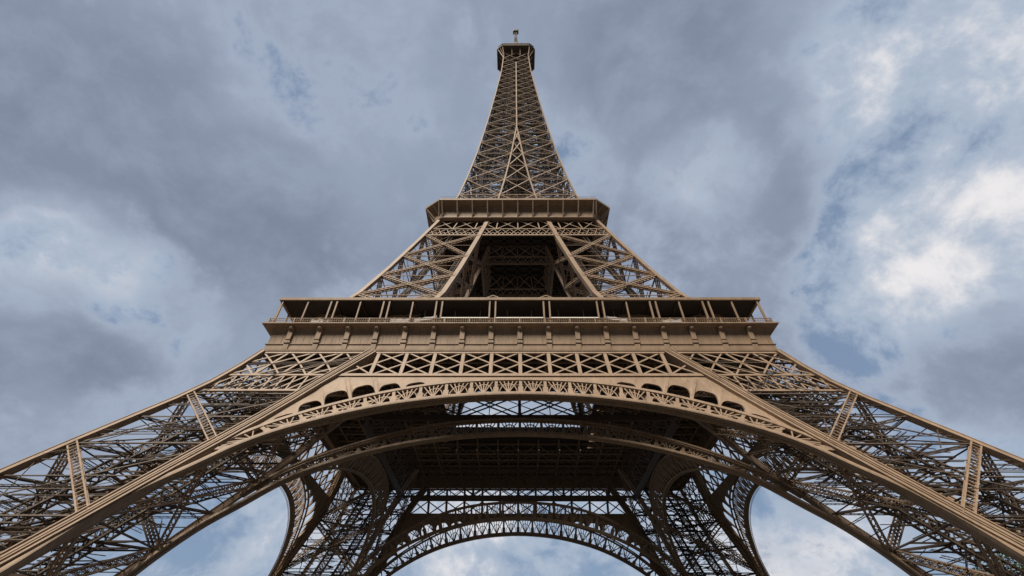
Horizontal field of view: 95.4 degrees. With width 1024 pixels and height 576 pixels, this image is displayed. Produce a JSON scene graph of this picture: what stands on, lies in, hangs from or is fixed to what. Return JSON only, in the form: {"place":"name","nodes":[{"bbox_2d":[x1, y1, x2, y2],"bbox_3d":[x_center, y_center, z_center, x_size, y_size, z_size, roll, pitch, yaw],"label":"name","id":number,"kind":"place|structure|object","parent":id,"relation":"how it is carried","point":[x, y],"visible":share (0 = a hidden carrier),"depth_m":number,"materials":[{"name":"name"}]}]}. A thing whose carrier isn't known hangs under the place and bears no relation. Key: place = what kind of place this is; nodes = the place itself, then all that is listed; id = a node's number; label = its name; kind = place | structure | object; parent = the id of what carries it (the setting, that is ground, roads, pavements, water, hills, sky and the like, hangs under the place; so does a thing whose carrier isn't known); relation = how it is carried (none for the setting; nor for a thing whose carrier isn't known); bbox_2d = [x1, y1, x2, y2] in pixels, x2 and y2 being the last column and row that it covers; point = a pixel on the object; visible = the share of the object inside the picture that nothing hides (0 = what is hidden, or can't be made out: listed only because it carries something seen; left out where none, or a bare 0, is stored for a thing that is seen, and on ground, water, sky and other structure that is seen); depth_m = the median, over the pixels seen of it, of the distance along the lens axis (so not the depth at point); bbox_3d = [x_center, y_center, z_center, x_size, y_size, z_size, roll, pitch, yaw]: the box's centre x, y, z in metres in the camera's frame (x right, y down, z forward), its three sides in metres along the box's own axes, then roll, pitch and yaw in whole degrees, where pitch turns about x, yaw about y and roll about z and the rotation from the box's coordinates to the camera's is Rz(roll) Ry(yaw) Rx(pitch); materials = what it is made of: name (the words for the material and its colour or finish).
{"place":"outdoors","nodes":[
{"label":"outdoors","id":0,"kind":"place"},
{"bbox_2d":[390,319,408,321],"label":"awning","id":1,"kind":"object","parent":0,"point":[399,320],"visible":0.42,"depth_m":90.79,"materials":[{"name":"fabric"}]},
{"bbox_2d":[413,315,437,321],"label":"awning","id":2,"kind":"object","parent":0,"point":[428,320],"visible":0.41,"depth_m":91.29,"materials":[{"name":"fabric"}]},
{"bbox_2d":[0,0,1023,575],"label":"sky","id":3,"kind":"structure","parent":0,"point":[172,171],"materials":[{"name":"grey"}]},
{"bbox_2d":[602,316,627,321],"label":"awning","id":4,"kind":"object","parent":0,"point":[614,320],"visible":0.38,"depth_m":91.28,"materials":[{"name":"fabric"}]},
{"bbox_2d":[658,319,681,321],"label":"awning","id":5,"kind":"object","parent":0,"point":[678,320],"visible":0.29,"depth_m":90.53,"materials":[{"name":"fabric"}]},
{"bbox_3d":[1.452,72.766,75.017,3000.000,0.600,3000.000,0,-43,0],"label":"ground","id":6,"kind":"structure","parent":0,"visible":0},
{"bbox_2d":[0,29,1023,575],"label":"iron tower","id":7,"kind":"structure","parent":6,"relation":"on","point":[370,395],"depth_m":87.99,"materials":[{"name":"metal"}]},
{"bbox_2d":[969,545,1023,575],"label":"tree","id":8,"kind":"object","parent":6,"relation":"on","point":[1007,567],"visible":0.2,"depth_m":89.51,"materials":[{"name":"plant"}]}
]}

